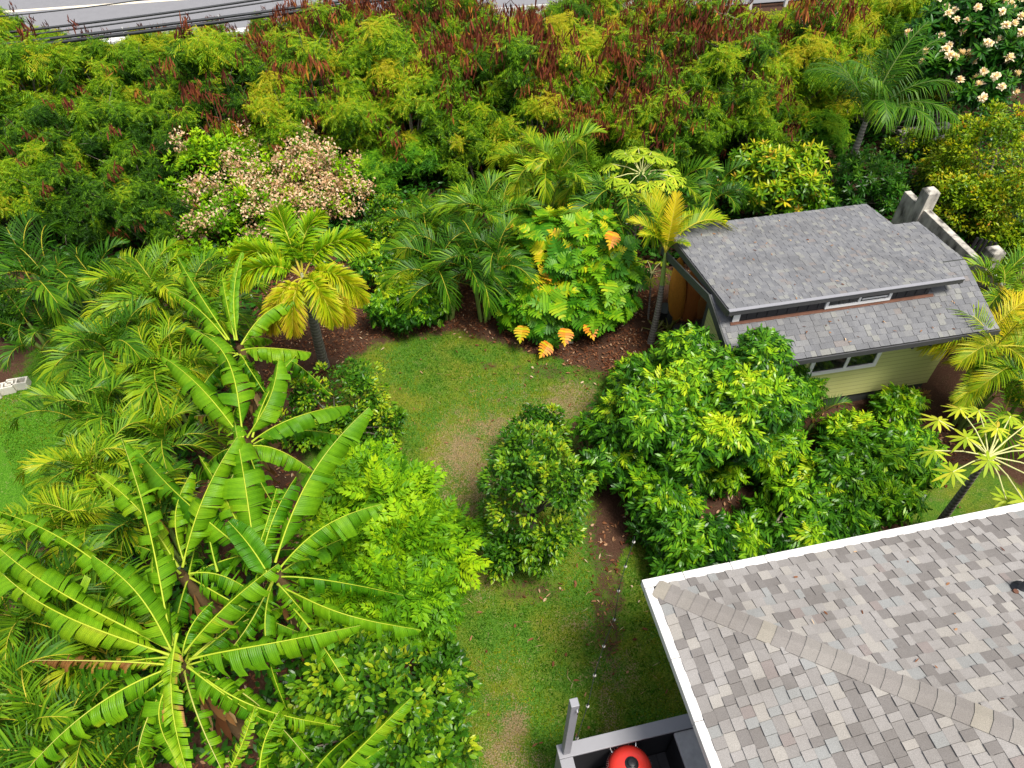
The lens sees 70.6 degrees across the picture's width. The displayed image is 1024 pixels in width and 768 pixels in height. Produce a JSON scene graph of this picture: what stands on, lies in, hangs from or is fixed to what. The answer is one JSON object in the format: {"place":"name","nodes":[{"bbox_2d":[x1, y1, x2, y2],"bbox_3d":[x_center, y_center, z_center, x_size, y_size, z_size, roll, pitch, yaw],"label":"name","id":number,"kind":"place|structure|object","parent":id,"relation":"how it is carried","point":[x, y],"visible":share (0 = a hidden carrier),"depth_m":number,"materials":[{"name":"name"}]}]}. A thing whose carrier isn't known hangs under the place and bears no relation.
{"place":"outdoors","nodes":[
{"label":"outdoors","id":0,"kind":"place"},
{"bbox_2d":[1,0,393,49],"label":"power cable","id":1,"kind":"object","parent":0,"point":[152,30],"visible":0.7,"depth_m":21.88,"materials":[{"name":"rubber"}]},
{"bbox_2d":[0,0,561,39],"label":"road","id":2,"kind":"structure","parent":0,"point":[92,14],"depth_m":30.21,"materials":[{"name":"asphalt"}]},
{"bbox_2d":[0,327,685,767],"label":"lawn grass","id":3,"kind":"structure","parent":0,"point":[538,579],"depth_m":12.71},
{"bbox_2d":[0,0,1023,767],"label":"ground","id":4,"kind":"structure","parent":0,"point":[944,380],"depth_m":13.99,"materials":[{"name":"plant"}]},
{"bbox_2d":[0,155,55,245],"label":"koa tree","id":5,"kind":"object","parent":4,"relation":"on","point":[12,190],"visible":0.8,"depth_m":17.47,"materials":[{"name":"green plant"}]},
{"bbox_2d":[0,97,74,163],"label":"koa tree","id":6,"kind":"object","parent":4,"relation":"on","point":[30,117],"visible":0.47,"depth_m":18.78,"materials":[{"name":"green plant"}]},
{"bbox_2d":[0,17,89,150],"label":"koa tree","id":7,"kind":"object","parent":4,"relation":"on","point":[29,60],"visible":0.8,"depth_m":19.72,"materials":[{"name":"green plant"}]},
{"bbox_2d":[0,209,93,341],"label":"areca palm","id":8,"kind":"object","parent":4,"relation":"on","point":[16,247],"visible":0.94,"depth_m":15.05,"materials":[{"name":"green plant"}]},
{"bbox_2d":[0,286,98,371],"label":"areca palm","id":9,"kind":"object","parent":4,"relation":"on","point":[29,340],"visible":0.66,"depth_m":15.30,"materials":[{"name":"green plant"}]},
{"bbox_2d":[1,124,97,191],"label":"koa tree","id":10,"kind":"object","parent":4,"relation":"on","point":[56,140],"visible":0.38,"depth_m":18.57,"materials":[{"name":"green plant"}]},
{"bbox_2d":[10,155,100,247],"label":"koa tree","id":11,"kind":"object","parent":4,"relation":"on","point":[58,177],"visible":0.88,"depth_m":17.83,"materials":[{"name":"green plant"}]},
{"bbox_2d":[0,619,138,767],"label":"areca palm","id":12,"kind":"object","parent":4,"relation":"on","point":[56,654],"visible":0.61,"depth_m":8.93,"materials":[{"name":"green plant"}]},
{"bbox_2d":[12,235,130,330],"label":"areca palm","id":13,"kind":"object","parent":4,"relation":"on","point":[80,250],"visible":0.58,"depth_m":15.54,"materials":[{"name":"green plant"}]},
{"bbox_2d":[0,525,149,685],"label":"areca palm","id":14,"kind":"object","parent":4,"relation":"on","point":[11,623],"visible":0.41,"depth_m":9.94,"materials":[{"name":"green plant"}]},
{"bbox_2d":[0,639,163,767],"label":"areca palm","id":15,"kind":"object","parent":4,"relation":"on","point":[102,686],"visible":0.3,"depth_m":8.92,"materials":[{"name":"green plant"}]},
{"bbox_2d":[0,460,164,587],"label":"areca palm","id":16,"kind":"object","parent":4,"relation":"on","point":[69,509],"visible":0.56,"depth_m":10.80,"materials":[{"name":"green plant"}]},
{"bbox_2d":[5,350,168,480],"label":"areca palm","id":17,"kind":"object","parent":4,"relation":"on","point":[110,386],"visible":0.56,"depth_m":12.35,"materials":[{"name":"green plant"}]},
{"bbox_2d":[0,561,184,720],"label":"areca palm","id":18,"kind":"object","parent":4,"relation":"on","point":[118,601],"visible":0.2,"depth_m":9.86,"materials":[{"name":"green plant"}]},
{"bbox_2d":[47,14,142,99],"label":"koa tree","id":19,"kind":"object","parent":4,"relation":"on","point":[82,59],"visible":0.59,"depth_m":21.20,"materials":[{"name":"green plant"}]},
{"bbox_2d":[0,668,191,767],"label":"areca palm","id":20,"kind":"object","parent":4,"relation":"on","point":[121,762],"visible":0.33,"depth_m":8.81,"materials":[{"name":"green plant"}]},
{"bbox_2d":[12,408,200,552],"bbox_3d":[-6.667,1.752,12.157,2.472,2.899,2.493,-23,51,-20],"label":"areca palm","id":21,"kind":"object","parent":4,"relation":"on","point":[69,461],"visible":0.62,"depth_m":11.41,"materials":[{"name":"green plant"}]},
{"bbox_2d":[33,293,183,412],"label":"areca palm","id":22,"kind":"object","parent":4,"relation":"on","point":[120,339],"visible":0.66,"depth_m":13.14,"materials":[{"name":"green plant"}]},
{"bbox_2d":[61,85,165,178],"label":"koa tree","id":23,"kind":"object","parent":4,"relation":"on","point":[96,136],"visible":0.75,"depth_m":19.17,"materials":[{"name":"green plant"}]},
{"bbox_2d":[89,135,174,195],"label":"koa tree","id":24,"kind":"object","parent":4,"relation":"on","point":[132,156],"visible":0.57,"depth_m":18.50,"materials":[{"name":"green plant"}]},
{"bbox_2d":[59,447,208,569],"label":"areca palm","id":25,"kind":"object","parent":4,"relation":"on","point":[116,526],"visible":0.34,"depth_m":11.19,"materials":[{"name":"green plant"}]},
{"bbox_2d":[78,169,198,250],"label":"koa tree","id":26,"kind":"object","parent":4,"relation":"on","point":[153,217],"visible":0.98,"depth_m":17.40,"materials":[{"name":"green plant"}]},
{"bbox_2d":[98,35,178,109],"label":"koa tree","id":27,"kind":"object","parent":4,"relation":"on","point":[129,57],"visible":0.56,"depth_m":21.42,"materials":[{"name":"green plant"}]},
{"bbox_2d":[62,370,232,496],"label":"areca palm","id":28,"kind":"object","parent":4,"relation":"on","point":[164,438],"visible":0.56,"depth_m":12.19,"materials":[{"name":"green plant"}]},
{"bbox_2d":[78,237,247,365],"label":"areca palm","id":29,"kind":"object","parent":4,"relation":"on","point":[141,277],"visible":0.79,"depth_m":14.20,"materials":[{"name":"green plant"}]},
{"bbox_2d":[98,307,258,446],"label":"areca palm","id":30,"kind":"object","parent":4,"relation":"on","point":[156,357],"visible":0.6,"depth_m":12.92,"materials":[{"name":"green plant"}]},
{"bbox_2d":[0,438,359,767],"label":"banana plant","id":31,"kind":"object","parent":4,"relation":"on","point":[204,689],"visible":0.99,"depth_m":8.59,"materials":[{"name":"green plant"}]},
{"bbox_2d":[95,437,299,674],"bbox_3d":[-4.409,2.984,10.367,2.689,3.852,2.640,-21,50,-18],"label":"banana plant","id":32,"kind":"object","parent":4,"relation":"on","point":[192,588],"visible":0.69,"depth_m":9.67,"materials":[{"name":"green plant"}]},
{"bbox_2d":[134,247,269,369],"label":"areca palm","id":33,"kind":"object","parent":4,"relation":"on","point":[245,317],"visible":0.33,"depth_m":14.47,"materials":[{"name":"green plant"}]},
{"bbox_2d":[150,10,274,127],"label":"koa tree","id":34,"kind":"object","parent":4,"relation":"on","point":[191,56],"visible":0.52,"depth_m":19.67,"materials":[{"name":"green plant"}]},
{"bbox_2d":[167,67,265,176],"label":"koa tree","id":35,"kind":"object","parent":4,"relation":"on","point":[220,94],"visible":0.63,"depth_m":19.12,"materials":[{"name":"green plant"}]},
{"bbox_2d":[166,252,330,448],"bbox_3d":[-4.934,-0.369,13.495,3.067,3.851,2.828,0,47,0],"label":"banana plant","id":36,"kind":"object","parent":4,"relation":"on","point":[267,319],"visible":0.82,"depth_m":12.74,"materials":[{"name":"green plant"}]},
{"bbox_2d":[161,327,349,541],"bbox_3d":[-4.425,1.400,11.978,3.120,3.648,2.906,14,48,12],"label":"banana plant","id":37,"kind":"object","parent":4,"relation":"on","point":[296,427],"visible":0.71,"depth_m":11.19,"materials":[{"name":"green plant"}]},
{"bbox_2d":[155,100,375,257],"bbox_3d":[-6.740,-6.350,20.004,6.037,2.868,7.309,-14,49,-13],"label":"blossom tree","id":38,"kind":"object","parent":4,"relation":"on","point":[294,180],"visible":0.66,"depth_m":18.59,"materials":[{"name":"green plant"}]},
{"bbox_2d":[135,697,413,767],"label":"banana plant","id":39,"kind":"object","parent":4,"relation":"on","point":[267,756],"visible":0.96,"depth_m":8.24,"materials":[{"name":"green plant"}]},
{"bbox_2d":[226,67,327,174],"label":"koa tree","id":40,"kind":"object","parent":4,"relation":"on","point":[266,108],"visible":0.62,"depth_m":19.17,"materials":[{"name":"green plant"}]},
{"bbox_2d":[134,407,420,714],"bbox_3d":[-3.386,2.941,10.401,4.440,3.844,3.609,0,47,0],"label":"banana plant","id":41,"kind":"object","parent":4,"relation":"on","point":[253,549],"visible":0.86,"depth_m":9.63,"materials":[{"name":"green plant"}]},
{"bbox_2d":[225,202,372,369],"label":"foxtail palm","id":42,"kind":"object","parent":4,"relation":"on","point":[336,297],"visible":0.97,"depth_m":13.10,"materials":[{"name":"green plant"}]},
{"bbox_2d":[265,28,368,141],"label":"koa tree","id":43,"kind":"object","parent":4,"relation":"on","point":[287,61],"visible":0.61,"depth_m":19.74,"materials":[{"name":"green plant"}]},
{"bbox_2d":[292,0,387,83],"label":"koa tree","id":44,"kind":"object","parent":4,"relation":"on","point":[327,20],"visible":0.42,"depth_m":21.71,"materials":[{"name":"green plant"}]},
{"bbox_2d":[276,356,407,452],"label":"citrus tree","id":45,"kind":"object","parent":4,"relation":"on","point":[369,399],"visible":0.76,"depth_m":13.88,"materials":[{"name":"green plant"}]},
{"bbox_2d":[312,69,405,158],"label":"koa tree","id":46,"kind":"object","parent":4,"relation":"on","point":[340,127],"visible":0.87,"depth_m":19.50,"materials":[{"name":"green plant"}]},
{"bbox_2d":[253,620,483,767],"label":"citrus tree","id":47,"kind":"object","parent":4,"relation":"on","point":[432,730],"visible":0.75,"depth_m":9.39,"materials":[{"name":"green plant"}]},
{"bbox_2d":[313,14,440,149],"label":"koa tree","id":48,"kind":"object","parent":4,"relation":"on","point":[384,49],"visible":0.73,"depth_m":19.39,"materials":[{"name":"green plant"}]},
{"bbox_2d":[343,180,424,254],"bbox_3d":[-3.436,-4.567,19.115,2.111,1.426,2.886,-6,47,-6],"label":"mixed shrub","id":49,"kind":"object","parent":4,"relation":"on","point":[382,200],"visible":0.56,"depth_m":18.73,"materials":[{"name":"green plant"}]},
{"bbox_2d":[287,436,494,660],"bbox_3d":[-2.017,2.477,12.221,3.549,2.712,4.436,0,47,0],"label":"starfruit tree","id":50,"kind":"object","parent":4,"relation":"on","point":[411,544],"visible":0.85,"depth_m":11.24,"materials":[{"name":"green plant"}]},
{"bbox_2d":[346,237,463,335],"bbox_3d":[-2.466,-2.305,16.913,2.489,1.503,2.929,-14,49,-13],"label":"lychee shrub","id":51,"kind":"object","parent":4,"relation":"on","point":[429,308],"visible":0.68,"depth_m":16.32,"materials":[{"name":"green plant"}]},
{"bbox_2d":[369,66,455,182],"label":"koa tree","id":52,"kind":"object","parent":4,"relation":"on","point":[406,105],"visible":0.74,"depth_m":19.40,"materials":[{"name":"green plant"}]},
{"bbox_2d":[386,127,455,179],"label":"fern tree","id":53,"kind":"object","parent":4,"relation":"on","point":[420,160],"visible":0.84,"depth_m":19.87,"materials":[{"name":"green plant"}]},
{"bbox_2d":[390,0,468,46],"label":"koa tree","id":54,"kind":"object","parent":4,"relation":"on","point":[437,12],"visible":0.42,"depth_m":23.33,"materials":[{"name":"green plant"}]},
{"bbox_2d":[373,189,489,273],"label":"areca palm","id":55,"kind":"object","parent":4,"relation":"on","point":[423,216],"visible":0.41,"depth_m":16.68,"materials":[{"name":"green plant"}]},
{"bbox_2d":[389,29,482,145],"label":"koa tree","id":56,"kind":"object","parent":4,"relation":"on","point":[452,71],"visible":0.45,"depth_m":19.59,"materials":[{"name":"green plant"}]},
{"bbox_2d":[217,250,665,426],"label":"bark mulch","id":57,"kind":"object","parent":4,"relation":"on","point":[585,351],"visible":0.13,"depth_m":16.72,"materials":[{"name":"brown wood"}]},
{"bbox_2d":[374,213,509,320],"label":"areca palm","id":58,"kind":"object","parent":4,"relation":"on","point":[476,271],"visible":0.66,"depth_m":15.70,"materials":[{"name":"green plant"}]},
{"bbox_2d":[403,170,525,274],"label":"areca palm","id":59,"kind":"object","parent":4,"relation":"on","point":[492,214],"visible":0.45,"depth_m":16.84,"materials":[{"name":"green plant"}]},
{"bbox_2d":[429,99,503,183],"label":"koa tree","id":60,"kind":"object","parent":4,"relation":"on","point":[486,127],"visible":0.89,"depth_m":19.59,"materials":[{"name":"green plant"}]},
{"bbox_2d":[413,207,540,322],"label":"areca palm","id":61,"kind":"object","parent":4,"relation":"on","point":[488,242],"visible":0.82,"depth_m":15.69,"materials":[{"name":"green plant"}]},
{"bbox_2d":[437,169,546,247],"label":"areca palm","id":62,"kind":"object","parent":4,"relation":"on","point":[479,201],"visible":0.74,"depth_m":16.78,"materials":[{"name":"green plant"}]},
{"bbox_2d":[0,55,1023,767],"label":"undergrowth","id":63,"kind":"object","parent":4,"relation":"on","point":[408,189],"visible":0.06,"depth_m":18.76,"materials":[{"name":"green plant"}]},
{"bbox_2d":[453,0,570,149],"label":"koa tree","id":64,"kind":"object","parent":4,"relation":"on","point":[512,50],"visible":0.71,"depth_m":19.52,"materials":[{"name":"green plant"}]},
{"bbox_2d":[482,61,583,187],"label":"koa tree","id":65,"kind":"object","parent":4,"relation":"on","point":[551,101],"visible":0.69,"depth_m":19.18,"materials":[{"name":"green plant"}]},
{"bbox_2d":[64,220,1004,767],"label":"leaf litter","id":66,"kind":"object","parent":4,"relation":"on","point":[492,488],"visible":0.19,"depth_m":14.13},
{"bbox_2d":[471,402,598,585],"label":"citrus tree","id":67,"kind":"object","parent":4,"relation":"on","point":[527,464],"visible":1,"depth_m":11.60,"materials":[{"name":"green plant"}]},
{"bbox_2d":[484,119,608,216],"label":"areca palm","id":68,"kind":"object","parent":4,"relation":"on","point":[537,165],"visible":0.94,"depth_m":17.28,"materials":[{"name":"green plant"}]},
{"bbox_2d":[504,25,601,146],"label":"koa tree","id":69,"kind":"object","parent":4,"relation":"on","point":[581,73],"visible":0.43,"depth_m":19.79,"materials":[{"name":"green plant"}]},
{"bbox_2d":[485,168,653,357],"bbox_3d":[1.294,-3.474,17.361,3.966,3.117,6.130,0,47,0],"label":"breadfruit tree","id":70,"kind":"object","parent":4,"relation":"on","point":[591,276],"visible":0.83,"depth_m":15.84,"materials":[{"name":"green plant"}]},
{"bbox_2d":[537,2,618,132],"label":"koa tree","id":71,"kind":"object","parent":4,"relation":"on","point":[592,44],"visible":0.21,"depth_m":20.69,"materials":[{"name":"green plant"}]},
{"bbox_2d":[530,138,639,207],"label":"areca palm","id":72,"kind":"object","parent":4,"relation":"on","point":[586,159],"visible":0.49,"depth_m":17.79,"materials":[{"name":"green plant"}]},
{"bbox_2d":[559,149,671,238],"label":"areca palm","id":73,"kind":"object","parent":4,"relation":"on","point":[626,208],"visible":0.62,"depth_m":16.48,"materials":[{"name":"green plant"}]},
{"bbox_2d":[554,697,692,767],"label":"deck","id":74,"kind":"structure","parent":4,"relation":"on","point":[652,740],"depth_m":9.45,"materials":[{"name":"black paint"}]},
{"bbox_2d":[584,35,678,151],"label":"koa tree","id":75,"kind":"object","parent":4,"relation":"on","point":[642,69],"visible":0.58,"depth_m":20.20,"materials":[{"name":"green plant"}]},
{"bbox_2d":[599,146,685,251],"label":"papaya tree","id":76,"kind":"object","parent":4,"relation":"on","point":[632,156],"visible":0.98,"depth_m":16.55,"materials":[{"name":"green plant"}]},
{"bbox_2d":[606,67,706,178],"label":"koa tree","id":77,"kind":"object","parent":4,"relation":"on","point":[656,117],"visible":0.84,"depth_m":19.05,"materials":[{"name":"green plant"}]},
{"bbox_2d":[635,7,708,81],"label":"koa tree","id":78,"kind":"object","parent":4,"relation":"on","point":[667,40],"visible":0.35,"depth_m":22.11,"materials":[{"name":"green plant"}]},
{"bbox_2d":[626,186,735,345],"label":"young palm","id":79,"kind":"object","parent":4,"relation":"on","point":[669,227],"visible":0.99,"depth_m":14.77,"materials":[{"name":"yellow plant"}]},
{"bbox_2d":[564,320,829,547],"bbox_3d":[3.563,0.276,13.312,4.514,3.584,5.545,22,51,19],"label":"lychee tree","id":80,"kind":"object","parent":4,"relation":"on","point":[695,412],"visible":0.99,"depth_m":12.29,"materials":[{"name":"green plant"}]},
{"bbox_2d":[659,92,738,173],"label":"koa tree","id":81,"kind":"object","parent":4,"relation":"on","point":[708,135],"visible":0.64,"depth_m":19.41,"materials":[{"name":"green plant"}]},
{"bbox_2d":[650,157,762,224],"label":"areca palm","id":82,"kind":"object","parent":4,"relation":"on","point":[707,201],"visible":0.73,"depth_m":17.36,"materials":[{"name":"green plant"}]},
{"bbox_2d":[673,17,790,163],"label":"koa tree","id":83,"kind":"object","parent":4,"relation":"on","point":[726,62],"visible":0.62,"depth_m":19.67,"materials":[{"name":"green plant"}]},
{"bbox_2d":[681,0,793,94],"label":"koa tree","id":84,"kind":"object","parent":4,"relation":"on","point":[745,23],"visible":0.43,"depth_m":21.11,"materials":[{"name":"green plant"}]},
{"bbox_2d":[640,467,881,577],"bbox_3d":[4.396,2.606,12.454,4.401,1.844,2.271,0,47,0],"label":"lychee tree","id":85,"kind":"object","parent":4,"relation":"on","point":[793,512],"visible":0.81,"depth_m":12.04,"materials":[{"name":"green plant"}]},
{"bbox_2d":[721,63,803,157],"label":"koa tree","id":86,"kind":"object","parent":4,"relation":"on","point":[762,126],"visible":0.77,"depth_m":19.43,"materials":[{"name":"green plant"}]},
{"bbox_2d":[716,111,836,215],"bbox_3d":[7.630,-6.088,19.861,3.004,2.339,4.871,25,52,21],"label":"bush","id":87,"kind":"object","parent":4,"relation":"on","point":[801,178],"visible":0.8,"depth_m":18.69,"materials":[{"name":"green plant"}]},
{"bbox_2d":[760,25,852,115],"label":"koa tree","id":88,"kind":"object","parent":4,"relation":"on","point":[811,47],"visible":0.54,"depth_m":21.00,"materials":[{"name":"green plant"}]},
{"bbox_2d":[800,107,854,158],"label":"fern tree","id":89,"kind":"object","parent":4,"relation":"on","point":[828,129],"visible":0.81,"depth_m":21.09,"materials":[{"name":"green plant"}]},
{"bbox_2d":[776,0,884,90],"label":"koa tree","id":90,"kind":"object","parent":4,"relation":"on","point":[824,15],"visible":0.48,"depth_m":21.60,"materials":[{"name":"green plant"}]},
{"bbox_2d":[661,204,1000,406],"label":"garden shed","id":91,"kind":"structure","parent":4,"relation":"on","point":[903,296],"depth_m":13.77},
{"bbox_2d":[812,24,895,127],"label":"koa tree","id":92,"kind":"object","parent":4,"relation":"on","point":[859,37],"visible":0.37,"depth_m":21.58,"materials":[{"name":"green plant"}]},
{"bbox_2d":[779,381,948,530],"bbox_3d":[6.950,1.244,13.677,2.569,2.025,4.355,32,55,26],"label":"lychee tree","id":93,"kind":"object","parent":4,"relation":"on","point":[879,467],"visible":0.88,"depth_m":12.91,"materials":[{"name":"green plant"}]},
{"bbox_2d":[824,149,910,216],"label":"strap leaf bush","id":94,"kind":"object","parent":4,"relation":"on","point":[891,183],"visible":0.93,"depth_m":19.44,"materials":[{"name":"green plant"}]},
{"bbox_2d":[802,20,962,187],"bbox_3d":[9.335,-6.980,19.304,3.874,4.348,4.164,0,47,0],"label":"wild palm","id":95,"kind":"object","parent":4,"relation":"on","point":[875,90],"visible":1,"depth_m":18.36,"materials":[{"name":"green plant"}]},
{"bbox_2d":[805,83,959,161],"bbox_3d":[11.772,-8.237,22.382,5.394,1.604,3.539,0,47,0],"label":"weedy bush","id":96,"kind":"object","parent":4,"relation":"on","point":[931,145],"visible":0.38,"depth_m":21.60,"materials":[{"name":"green plant"}]},
{"bbox_2d":[891,186,1023,392],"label":"concrete wall","id":97,"kind":"structure","parent":4,"relation":"on","point":[912,207],"depth_m":17.21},
{"bbox_2d":[899,0,1023,122],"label":"plumeria tree","id":98,"kind":"object","parent":4,"relation":"on","point":[1001,43],"visible":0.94,"depth_m":19.89,"materials":[{"name":"green plant"}]},
{"bbox_2d":[911,98,1023,258],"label":"golden hedge bush","id":99,"kind":"object","parent":4,"relation":"on","point":[980,201],"visible":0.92,"depth_m":18.65,"materials":[{"name":"green plant"}]},
{"bbox_2d":[914,404,1023,519],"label":"papaya tree","id":100,"kind":"object","parent":4,"relation":"on","point":[956,499],"visible":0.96,"depth_m":10.76,"materials":[{"name":"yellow plant"}]},
{"bbox_2d":[915,286,1023,417],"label":"areca palm","id":101,"kind":"object","parent":4,"relation":"on","point":[1010,326],"visible":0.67,"depth_m":13.47,"materials":[{"name":"yellow plant"}]},
{"bbox_2d":[931,326,1023,430],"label":"areca palm","id":102,"kind":"object","parent":4,"relation":"on","point":[962,398],"visible":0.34,"depth_m":13.75,"materials":[{"name":"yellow plant"}]},
{"bbox_2d":[960,242,1023,365],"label":"areca palm","id":103,"kind":"object","parent":4,"relation":"on","point":[1006,278],"visible":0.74,"depth_m":14.59,"materials":[{"name":"green plant"}]},
{"bbox_2d":[965,351,1023,467],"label":"areca palm","id":104,"kind":"object","parent":4,"relation":"on","point":[1014,403],"visible":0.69,"depth_m":13.40,"materials":[{"name":"green plant"}]},
{"bbox_2d":[641,502,1023,767],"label":"house","id":105,"kind":"structure","parent":0,"point":[767,672],"depth_m":7.96,"materials":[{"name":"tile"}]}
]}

